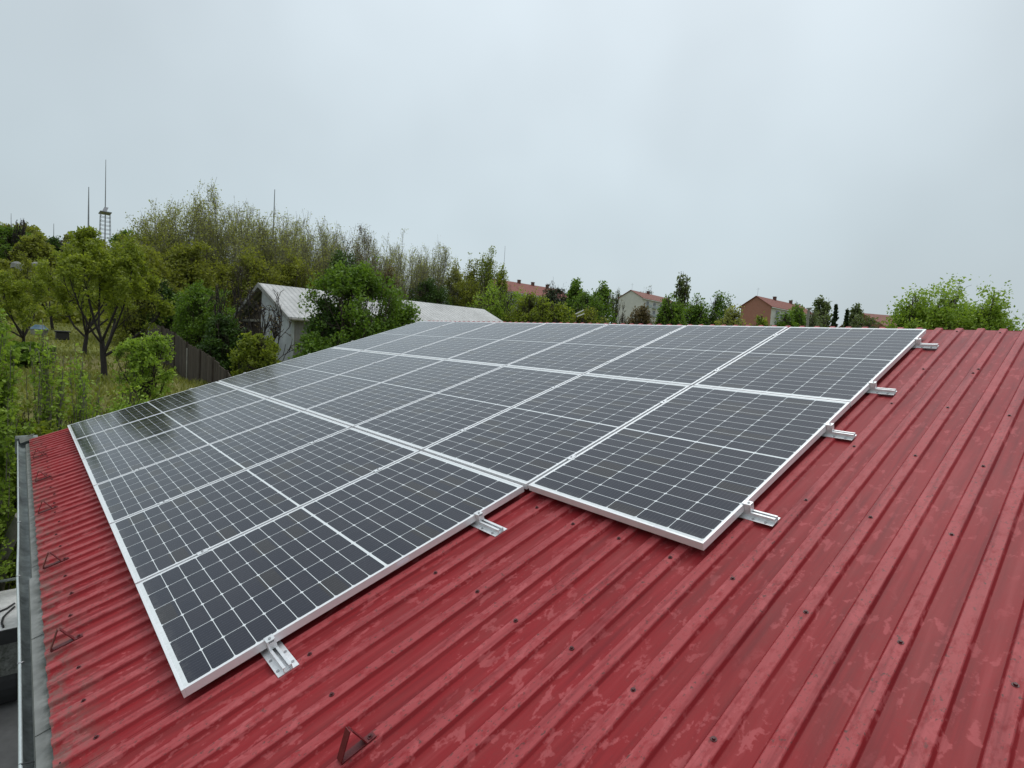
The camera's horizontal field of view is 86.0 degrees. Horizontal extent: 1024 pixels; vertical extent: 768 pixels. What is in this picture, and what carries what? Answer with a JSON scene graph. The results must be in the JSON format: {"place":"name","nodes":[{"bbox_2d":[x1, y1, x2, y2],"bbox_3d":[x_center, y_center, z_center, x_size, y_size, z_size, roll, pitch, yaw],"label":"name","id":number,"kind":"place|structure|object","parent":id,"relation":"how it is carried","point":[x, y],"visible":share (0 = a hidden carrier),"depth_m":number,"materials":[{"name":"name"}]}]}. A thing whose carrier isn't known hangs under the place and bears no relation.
{"place":"outdoors","nodes":[
{"label":"outdoors","id":0,"kind":"place"},
{"bbox_2d":[0,699,17,767],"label":"yard","id":1,"kind":"structure","parent":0,"point":[9,735],"depth_m":5.94,"materials":[{"name":"concrete"}]},
{"bbox_2d":[0,577,17,704],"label":"car","id":2,"kind":"object","parent":1,"relation":"on","point":[8,664],"visible":0.5,"depth_m":6.28,"materials":[{"name":"white paint"}]},
{"bbox_2d":[0,246,240,426],"bbox_3d":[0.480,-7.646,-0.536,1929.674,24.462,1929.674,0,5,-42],"label":"ground","id":3,"kind":"structure","parent":0,"point":[95,360],"depth_m":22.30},
{"bbox_2d":[0,513,16,565],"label":"beam","id":4,"kind":"structure","parent":3,"relation":"on","point":[11,534],"depth_m":7.32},
{"bbox_2d":[0,308,17,575],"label":"shrub","id":5,"kind":"object","parent":3,"relation":"on","point":[4,435],"visible":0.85,"depth_m":6.96,"materials":[{"name":"green plant"}]},
{"bbox_2d":[0,223,30,264],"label":"hill tree","id":6,"kind":"object","parent":3,"relation":"on","point":[5,237],"visible":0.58,"depth_m":86.39,"materials":[{"name":"green plant"}]},
{"bbox_2d":[0,336,35,590],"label":"shrub","id":7,"kind":"object","parent":3,"relation":"on","point":[7,389],"visible":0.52,"depth_m":7.38,"materials":[{"name":"green plant"}]},
{"bbox_2d":[0,271,54,341],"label":"fruit tree","id":8,"kind":"object","parent":3,"relation":"on","point":[10,291],"visible":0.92,"depth_m":23.80,"materials":[{"name":"green plant"}]},
{"bbox_2d":[2,340,56,368],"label":"shrub","id":9,"kind":"object","parent":3,"relation":"on","point":[23,358],"visible":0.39,"depth_m":19.86,"materials":[{"name":"green plant"}]},
{"bbox_2d":[7,232,56,274],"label":"hill tree","id":10,"kind":"object","parent":3,"relation":"on","point":[33,246],"visible":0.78,"depth_m":80.72,"materials":[{"name":"green plant"}]},
{"bbox_2d":[0,387,66,589],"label":"shrub","id":11,"kind":"object","parent":3,"relation":"on","point":[39,431],"visible":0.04,"depth_m":7.94,"materials":[{"name":"green plant"}]},
{"bbox_2d":[7,250,76,329],"bbox_3d":[-32.108,-6.460,37.872,4.322,5.426,4.431,5,4,20],"label":"fruit tree","id":12,"kind":"object","parent":3,"relation":"on","point":[24,271],"visible":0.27,"depth_m":36.55,"materials":[{"name":"green plant"}]},
{"bbox_2d":[19,318,69,433],"bbox_3d":[-7.089,1.297,8.325,0.598,4.573,0.630,7,5,37],"label":"shrub","id":13,"kind":"object","parent":3,"relation":"on","point":[46,402],"visible":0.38,"depth_m":8.20,"materials":[{"name":"green plant"}]},
{"bbox_2d":[0,221,138,329],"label":"hillside scrub","id":14,"kind":"object","parent":3,"relation":"on","point":[76,317],"visible":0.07,"depth_m":57.21,"materials":[{"name":"green plant"}]},
{"bbox_2d":[65,343,103,424],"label":"shrub","id":15,"kind":"object","parent":3,"relation":"on","point":[81,401],"visible":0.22,"depth_m":9.06,"materials":[{"name":"green plant"}]},
{"bbox_2d":[30,247,141,355],"bbox_3d":[-17.552,-3.497,22.801,3.184,4.691,3.672,7,5,37],"label":"fruit tree","id":16,"kind":"object","parent":3,"relation":"on","point":[61,293],"visible":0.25,"depth_m":22.48,"materials":[{"name":"green plant"}]},
{"bbox_2d":[98,163,111,246],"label":"lattice mast","id":17,"kind":"object","parent":3,"relation":"on","point":[104,211],"visible":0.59,"depth_m":130.05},
{"bbox_2d":[53,225,175,377],"bbox_3d":[-12.711,-2.542,17.434,2.957,4.844,3.609,4,4,1],"label":"fruit tree","id":18,"kind":"object","parent":3,"relation":"on","point":[115,282],"visible":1,"depth_m":17.08,"materials":[{"name":"green plant"}]},
{"bbox_2d":[104,385,148,413],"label":"shrub","id":19,"kind":"object","parent":3,"relation":"on","point":[123,405],"visible":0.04,"depth_m":11.67,"materials":[{"name":"green plant"}]},
{"bbox_2d":[102,212,178,328],"bbox_3d":[-25.121,-7.141,38.153,5.404,8.852,6.349,3,4,-8],"label":"budding tree","id":20,"kind":"object","parent":3,"relation":"on","point":[147,241],"visible":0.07,"depth_m":37.22,"materials":[{"name":"green plant"}]},
{"bbox_2d":[110,328,177,402],"bbox_3d":[-9.717,-0.301,14.542,1.544,2.396,1.585,2,4,-15],"label":"young tree","id":21,"kind":"object","parent":3,"relation":"on","point":[144,361],"visible":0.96,"depth_m":14.35,"materials":[{"name":"green plant"}]},
{"bbox_2d":[100,242,188,344],"bbox_3d":[-22.569,-4.690,34.008,4.954,7.977,5.236,0,5,-39],"label":"thicket","id":22,"kind":"object","parent":3,"relation":"on","point":[157,265],"visible":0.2,"depth_m":32.76,"materials":[{"name":"green plant"}]},
{"bbox_2d":[130,278,189,337],"bbox_3d":[-21.351,-3.606,33.533,3.534,5.702,3.174,3,4,-6],"label":"shrub","id":23,"kind":"object","parent":3,"relation":"on","point":[167,291],"visible":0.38,"depth_m":32.95,"materials":[{"name":"green plant"}]},
{"bbox_2d":[122,194,226,311],"bbox_3d":[-24.321,-8.137,39.635,6.081,10.955,6.396,5,4,20],"label":"budding tree","id":24,"kind":"object","parent":3,"relation":"on","point":[170,227],"visible":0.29,"depth_m":38.67,"materials":[{"name":"green plant"}]},
{"bbox_2d":[145,322,230,382],"bbox_3d":[-14.194,-0.990,23.679,0.461,3.142,17.205,0,5,-41],"label":"board fence","id":25,"kind":"object","parent":3,"relation":"on","point":[203,365],"visible":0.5,"depth_m":22.77,"materials":[{"name":"brown wood"}]},
{"bbox_2d":[157,236,235,339],"bbox_3d":[-21.505,-4.187,36.839,5.239,11.159,5.976,2,4,-25],"label":"thicket","id":26,"kind":"object","parent":3,"relation":"on","point":[186,262],"visible":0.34,"depth_m":35.98,"materials":[{"name":"green plant"}]},
{"bbox_2d":[168,279,238,351],"bbox_3d":[-16.692,-2.432,29.588,4.059,6.368,3.915,1,5,-28],"label":"shrub","id":27,"kind":"object","parent":3,"relation":"on","point":[193,322],"visible":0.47,"depth_m":28.84,"materials":[{"name":"green plant"}]},
{"bbox_2d":[175,179,264,302],"bbox_3d":[-21.772,-8.786,40.947,6.104,12.876,5.340,1,5,-29],"label":"budding tree","id":28,"kind":"object","parent":3,"relation":"on","point":[224,239],"visible":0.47,"depth_m":39.97,"materials":[{"name":"green plant"}]},
{"bbox_2d":[193,313,250,374],"bbox_3d":[-12.642,-0.920,23.903,2.326,4.346,2.238,5,4,22],"label":"shrub","id":29,"kind":"object","parent":3,"relation":"on","point":[219,344],"visible":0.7,"depth_m":23.51,"materials":[{"name":"green plant"}]},
{"bbox_2d":[205,279,242,329],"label":"shrub","id":30,"kind":"object","parent":3,"relation":"on","point":[217,295],"visible":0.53,"depth_m":27.17,"materials":[{"name":"green plant"}]},
{"bbox_2d":[226,198,266,337],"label":"budding tree","id":31,"kind":"object","parent":3,"relation":"on","point":[243,228],"visible":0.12,"depth_m":50.25,"materials":[{"name":"green plant"}]},
{"bbox_2d":[208,242,289,327],"bbox_3d":[-19.382,-4.482,39.416,5.644,11.162,6.083,5,4,19],"label":"thicket","id":32,"kind":"object","parent":3,"relation":"on","point":[261,271],"visible":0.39,"depth_m":38.49,"materials":[{"name":"green plant"}]},
{"bbox_2d":[227,331,281,376],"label":"shrub","id":33,"kind":"object","parent":3,"relation":"on","point":[259,350],"visible":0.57,"depth_m":19.54,"materials":[{"name":"green plant"}]},
{"bbox_2d":[233,285,293,361],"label":"bare tree","id":34,"kind":"object","parent":3,"relation":"on","point":[275,330],"visible":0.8,"depth_m":21.27,"materials":[{"name":"brown plant"}]},
{"bbox_2d":[222,205,305,292],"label":"budding tree","id":35,"kind":"object","parent":3,"relation":"on","point":[272,251],"visible":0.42,"depth_m":42.95,"materials":[{"name":"green plant"}]},
{"bbox_2d":[258,207,333,287],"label":"budding tree","id":36,"kind":"object","parent":3,"relation":"on","point":[295,234],"visible":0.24,"depth_m":45.53,"materials":[{"name":"green plant"}]},
{"bbox_2d":[271,245,326,289],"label":"thicket","id":37,"kind":"object","parent":3,"relation":"on","point":[293,272],"visible":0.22,"depth_m":41.49,"materials":[{"name":"green plant"}]},
{"bbox_2d":[288,331,336,358],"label":"shrub","id":38,"kind":"object","parent":3,"relation":"on","point":[317,343],"visible":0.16,"depth_m":18.39,"materials":[{"name":"green plant"}]},
{"bbox_2d":[296,216,349,287],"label":"budding tree","id":39,"kind":"object","parent":3,"relation":"on","point":[325,243],"visible":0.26,"depth_m":47.82,"materials":[{"name":"green plant"}]},
{"bbox_2d":[302,294,347,349],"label":"bush","id":40,"kind":"object","parent":3,"relation":"on","point":[324,314],"visible":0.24,"depth_m":19.52,"materials":[{"name":"green plant"}]},
{"bbox_2d":[315,241,362,280],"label":"thicket","id":41,"kind":"object","parent":3,"relation":"on","point":[339,254],"visible":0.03,"depth_m":44.13,"materials":[{"name":"green plant"}]},
{"bbox_2d":[313,225,383,286],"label":"budding tree","id":42,"kind":"object","parent":3,"relation":"on","point":[363,243],"visible":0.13,"depth_m":50.67,"materials":[{"name":"green plant"}]},
{"bbox_2d":[297,256,410,348],"bbox_3d":[-5.678,-1.912,20.294,3.848,5.783,4.304,5,4,24],"label":"bush","id":43,"kind":"object","parent":3,"relation":"on","point":[354,290],"visible":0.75,"depth_m":19.48,"materials":[{"name":"green plant"}]},
{"bbox_2d":[234,283,502,371],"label":"white shed","id":44,"kind":"structure","parent":3,"relation":"on","point":[289,299],"depth_m":27.71,"materials":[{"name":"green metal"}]},
{"bbox_2d":[353,225,412,299],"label":"budding tree","id":45,"kind":"object","parent":3,"relation":"on","point":[385,262],"visible":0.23,"depth_m":53.53,"materials":[{"name":"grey plant"}]},
{"bbox_2d":[377,287,422,329],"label":"bush","id":46,"kind":"object","parent":3,"relation":"on","point":[408,315],"visible":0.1,"depth_m":20.72,"materials":[{"name":"green plant"}]},
{"bbox_2d":[382,229,431,300],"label":"budding tree","id":47,"kind":"object","parent":3,"relation":"on","point":[414,270],"visible":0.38,"depth_m":56.02,"materials":[{"name":"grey plant"}]},
{"bbox_2d":[408,276,452,305],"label":"thicket","id":48,"kind":"object","parent":3,"relation":"on","point":[432,291],"visible":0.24,"depth_m":55.22,"materials":[{"name":"green plant"}]},
{"bbox_2d":[413,241,469,304],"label":"budding tree","id":49,"kind":"object","parent":3,"relation":"on","point":[439,271],"visible":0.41,"depth_m":57.88,"materials":[{"name":"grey plant"}]},
{"bbox_2d":[444,257,465,302],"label":"poplar","id":50,"kind":"object","parent":3,"relation":"on","point":[455,274],"visible":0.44,"depth_m":58.59,"materials":[{"name":"green plant"}]},
{"bbox_2d":[444,278,488,308],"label":"thicket","id":51,"kind":"object","parent":3,"relation":"on","point":[464,300],"visible":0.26,"depth_m":56.72,"materials":[{"name":"green plant"}]},
{"bbox_2d":[462,252,481,299],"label":"poplar","id":52,"kind":"object","parent":3,"relation":"on","point":[470,274],"visible":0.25,"depth_m":60.19,"materials":[{"name":"green plant"}]},
{"bbox_2d":[474,246,501,310],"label":"poplar","id":53,"kind":"object","parent":3,"relation":"on","point":[487,270],"visible":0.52,"depth_m":58.80,"materials":[{"name":"green plant"}]},
{"bbox_2d":[466,278,528,321],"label":"ridge bush","id":54,"kind":"object","parent":3,"relation":"on","point":[497,311],"visible":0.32,"depth_m":46.96,"materials":[{"name":"green plant"}]},
{"bbox_2d":[15,320,1023,767],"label":"red roofed building","id":55,"kind":"structure","parent":3,"relation":"on","point":[859,602],"depth_m":2.00,"materials":[{"name":"metal"}]},
{"bbox_2d":[50,628,82,651],"bbox_3d":[-2.002,1.122,2.447,0.120,0.082,0.028,-23,21,-38],"label":"snow guard","id":56,"kind":"object","parent":55,"relation":"on","point":[73,638],"visible":1,"depth_m":2.45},
{"bbox_2d":[96,416,298,677],"bbox_3d":[-3.016,0.729,4.461,0.080,0.067,6.563,-23,20,-38],"label":"mounting rail","id":57,"kind":"object","parent":55,"relation":"attached to","point":[279,658],"visible":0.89,"depth_m":2.12,"materials":[{"name":"metal"}]},
{"bbox_2d":[67,381,236,439],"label":"solar panel","id":58,"kind":"object","parent":57,"relation":"attached to","point":[91,426],"visible":0.75,"depth_m":6.71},
{"bbox_2d":[74,389,265,459],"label":"solar panel","id":59,"kind":"object","parent":57,"relation":"attached to","point":[115,438],"visible":0.77,"depth_m":5.92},
{"bbox_2d":[82,399,301,485],"bbox_3d":[-3.013,0.497,5.226,1.716,0.035,1.038,-23,20,-38],"label":"solar panel","id":60,"kind":"object","parent":57,"relation":"attached to","point":[122,461],"visible":0.81,"depth_m":5.12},
{"bbox_2d":[93,411,350,523],"bbox_3d":[-2.310,0.595,4.442,1.716,0.036,1.038,-23,20,-38],"label":"solar panel","id":61,"kind":"object","parent":57,"relation":"attached to","point":[131,493],"visible":0.81,"depth_m":4.32,"materials":[{"name":"glass"}]},
{"bbox_2d":[110,428,419,584],"bbox_3d":[-1.606,0.696,3.659,1.716,0.035,1.038,-23,20,-38],"label":"solar panel","id":62,"kind":"object","parent":57,"relation":"attached to","point":[158,539],"visible":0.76,"depth_m":3.51,"materials":[{"name":"glass"}]},
{"bbox_2d":[136,451,523,697],"bbox_3d":[-0.902,0.795,2.874,1.716,0.036,1.039,-23,20,-38],"label":"solar panel","id":63,"kind":"object","parent":57,"relation":"attached to","point":[218,611],"visible":1,"depth_m":2.67,"materials":[{"name":"glass"}]},
{"bbox_2d":[190,388,506,536],"bbox_3d":[-2.240,0.392,5.116,0.080,0.067,6.563,-23,21,-38],"label":"mounting rail","id":64,"kind":"object","parent":55,"relation":"attached to","point":[487,526],"visible":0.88,"depth_m":2.77,"materials":[{"name":"metal"}]},
{"bbox_2d":[337,726,376,764],"bbox_3d":[-0.478,1.070,1.659,0.120,0.082,0.028,-23,21,-38],"label":"snow guard","id":65,"kind":"object","parent":55,"relation":"on","point":[343,756],"visible":1,"depth_m":1.65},
{"bbox_2d":[244,372,779,526],"bbox_3d":[-1.378,0.214,5.179,0.080,0.067,7.581,-23,20,-38],"label":"mounting rail","id":66,"kind":"object","parent":55,"relation":"attached to","point":[750,513],"visible":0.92,"depth_m":2.44,"materials":[{"name":"metal"}]},
{"bbox_2d":[218,348,359,389],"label":"solar panel","id":67,"kind":"object","parent":66,"relation":"attached to","point":[243,380],"visible":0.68,"depth_m":7.78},
{"bbox_2d":[241,351,396,398],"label":"solar panel","id":68,"kind":"object","parent":66,"relation":"attached to","point":[267,389],"visible":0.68,"depth_m":6.99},
{"bbox_2d":[269,355,442,410],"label":"solar panel","id":69,"kind":"object","parent":66,"relation":"attached to","point":[306,397],"visible":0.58,"depth_m":6.19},
{"bbox_2d":[305,360,503,427],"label":"solar panel","id":70,"kind":"object","parent":66,"relation":"attached to","point":[351,410],"visible":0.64,"depth_m":5.40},
{"bbox_2d":[354,366,581,451],"bbox_3d":[-0.347,0.150,4.719,1.716,0.036,1.038,-23,20,-38],"label":"solar panel","id":71,"kind":"object","parent":66,"relation":"attached to","point":[424,423],"visible":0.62,"depth_m":4.60,"materials":[{"name":"glass"}]},
{"bbox_2d":[423,374,689,488],"bbox_3d":[0.356,0.248,3.935,1.716,0.036,1.038,-23,21,-38],"label":"solar panel","id":72,"kind":"object","parent":66,"relation":"attached to","point":[525,444],"visible":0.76,"depth_m":3.79,"materials":[{"name":"glass"}]},
{"bbox_2d":[528,386,849,550],"bbox_3d":[1.060,0.347,3.151,1.716,0.037,1.038,-24,21,-38],"label":"solar panel","id":73,"kind":"object","parent":66,"relation":"attached to","point":[694,466],"visible":1,"depth_m":2.96,"materials":[{"name":"glass"}]},
{"bbox_2d":[309,353,856,440],"bbox_3d":[-0.667,-0.094,5.778,0.080,0.067,7.581,-23,21,-38],"label":"mounting rail","id":74,"kind":"object","parent":55,"relation":"attached to","point":[831,432],"visible":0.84,"depth_m":3.04,"materials":[{"name":"metal"}]},
{"bbox_2d":[351,341,896,394],"bbox_3d":[-0.126,-0.329,6.234,0.080,0.067,7.581,-23,20,-38],"label":"mounting rail","id":75,"kind":"object","parent":55,"relation":"attached to","point":[874,389],"visible":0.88,"depth_m":3.49,"materials":[{"name":"metal"}]},
{"bbox_2d":[332,321,452,350],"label":"solar panel","id":76,"kind":"object","parent":75,"relation":"attached to","point":[365,343],"visible":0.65,"depth_m":8.85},
{"bbox_2d":[363,322,496,354],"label":"solar panel","id":77,"kind":"object","parent":75,"relation":"attached to","point":[417,341],"visible":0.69,"depth_m":8.05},
{"bbox_2d":[400,322,545,359],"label":"solar panel","id":78,"kind":"object","parent":75,"relation":"on","point":[448,348],"visible":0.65,"depth_m":7.27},
{"bbox_2d":[447,323,607,365],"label":"solar panel","id":79,"kind":"object","parent":75,"relation":"attached to","point":[516,347],"visible":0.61,"depth_m":6.47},
{"bbox_2d":[506,324,685,374],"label":"solar panel","id":80,"kind":"object","parent":75,"relation":"attached to","point":[589,351],"visible":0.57,"depth_m":5.68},
{"bbox_2d":[585,325,787,386],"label":"solar panel","id":81,"kind":"object","parent":75,"relation":"attached to","point":[691,355],"visible":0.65,"depth_m":4.88,"materials":[{"name":"glass"}]},
{"bbox_2d":[694,327,925,406],"bbox_3d":[2.319,-0.197,4.212,1.716,0.037,1.038,-23,20,-38],"label":"solar panel","id":82,"kind":"object","parent":75,"relation":"attached to","point":[841,364],"visible":0.83,"depth_m":4.08,"materials":[{"name":"glass"}]},
{"bbox_2d":[481,278,567,312],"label":"apartment block","id":83,"kind":"structure","parent":3,"relation":"on","point":[527,287],"depth_m":160.00,"materials":[{"name":"red tile"}]},
{"bbox_2d":[500,287,551,322],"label":"ridge bush","id":84,"kind":"object","parent":3,"relation":"on","point":[529,307],"visible":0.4,"depth_m":45.17,"materials":[{"name":"green plant"}]},
{"bbox_2d":[533,295,575,322],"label":"ridge bush","id":85,"kind":"object","parent":3,"relation":"on","point":[557,314],"visible":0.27,"depth_m":44.16,"materials":[{"name":"green plant"}]},
{"bbox_2d":[540,284,570,306],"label":"ridge bush","id":86,"kind":"object","parent":3,"relation":"on","point":[552,293],"visible":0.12,"depth_m":65.24,"materials":[{"name":"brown plant"}]},
{"bbox_2d":[562,277,584,320],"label":"ridge tree","id":87,"kind":"object","parent":3,"relation":"on","point":[573,290],"visible":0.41,"depth_m":60.51,"materials":[{"name":"green plant"}]},
{"bbox_2d":[568,288,607,323],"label":"ridge bush","id":88,"kind":"object","parent":3,"relation":"on","point":[591,301],"visible":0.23,"depth_m":53.63,"materials":[{"name":"green plant"}]},
{"bbox_2d":[571,305,608,323],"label":"ridge bush","id":89,"kind":"object","parent":3,"relation":"on","point":[588,317],"visible":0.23,"depth_m":44.92,"materials":[{"name":"green plant"}]},
{"bbox_2d":[593,280,617,323],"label":"ridge tree","id":90,"kind":"object","parent":3,"relation":"on","point":[604,291],"visible":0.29,"depth_m":62.19,"materials":[{"name":"green plant"}]},
{"bbox_2d":[617,290,663,324],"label":"white house","id":91,"kind":"structure","parent":3,"relation":"on","point":[632,298],"depth_m":185.97,"materials":[{"name":"paint"}]},
{"bbox_2d":[625,302,655,324],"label":"ridge bush","id":92,"kind":"object","parent":3,"relation":"on","point":[641,316],"visible":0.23,"depth_m":44.02,"materials":[{"name":"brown plant"}]},
{"bbox_2d":[652,293,682,324],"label":"ridge bush","id":93,"kind":"object","parent":3,"relation":"on","point":[667,309],"visible":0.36,"depth_m":44.59,"materials":[{"name":"green plant"}]},
{"bbox_2d":[671,271,690,309],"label":"ridge tree","id":94,"kind":"object","parent":3,"relation":"on","point":[681,292],"visible":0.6,"depth_m":54.77,"materials":[{"name":"green plant"}]},
{"bbox_2d":[683,292,714,324],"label":"ridge bush","id":95,"kind":"object","parent":3,"relation":"on","point":[693,313],"visible":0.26,"depth_m":46.77,"materials":[{"name":"green plant"}]},
{"bbox_2d":[703,290,735,325],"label":"ridge bush","id":96,"kind":"object","parent":3,"relation":"on","point":[716,311],"visible":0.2,"depth_m":48.15,"materials":[{"name":"green plant"}]},
{"bbox_2d":[714,304,746,325],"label":"ridge bush","id":97,"kind":"object","parent":3,"relation":"on","point":[730,319],"visible":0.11,"depth_m":40.45,"materials":[{"name":"green plant"}]},
{"bbox_2d":[739,295,812,325],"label":"brick house","id":98,"kind":"structure","parent":3,"relation":"on","point":[759,305],"depth_m":150.95,"materials":[{"name":"red brick"}]},
{"bbox_2d":[774,308,800,326],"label":"ridge bush","id":99,"kind":"object","parent":3,"relation":"on","point":[783,322],"visible":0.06,"depth_m":39.13,"materials":[{"name":"green plant"}]},
{"bbox_2d":[786,299,806,326],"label":"ridge bush","id":100,"kind":"object","parent":3,"relation":"on","point":[799,314],"visible":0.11,"depth_m":45.52,"materials":[{"name":"green plant"}]},
{"bbox_2d":[804,305,831,327],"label":"ridge bush","id":101,"kind":"object","parent":3,"relation":"on","point":[813,323],"visible":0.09,"depth_m":47.72,"materials":[{"name":"green plant"}]},
{"bbox_2d":[813,295,832,327],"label":"ridge tree","id":102,"kind":"object","parent":3,"relation":"on","point":[823,307],"visible":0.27,"depth_m":60.38,"materials":[{"name":"green plant"}]},
{"bbox_2d":[837,313,880,327],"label":"ridge bush","id":103,"kind":"object","parent":3,"relation":"on","point":[867,322],"visible":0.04,"depth_m":46.92,"materials":[{"name":"green plant"}]},
{"bbox_2d":[881,285,953,329],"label":"leafy tree","id":104,"kind":"object","parent":3,"relation":"on","point":[909,317],"visible":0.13,"depth_m":15.88,"materials":[{"name":"green plant"}]},
{"bbox_2d":[901,273,1005,329],"bbox_3d":[12.948,0.308,16.599,3.828,7.350,4.019,3,4,-5],"label":"leafy tree","id":105,"kind":"object","parent":3,"relation":"on","point":[951,312],"visible":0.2,"depth_m":15.80,"materials":[{"name":"green plant"}]},
{"bbox_2d":[961,280,1023,330],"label":"leafy tree","id":106,"kind":"object","parent":3,"relation":"on","point":[993,315],"visible":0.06,"depth_m":14.91,"materials":[{"name":"green plant"}]},
{"bbox_2d":[0,0,1023,330],"label":"sky","id":107,"kind":"structure","parent":0,"point":[848,153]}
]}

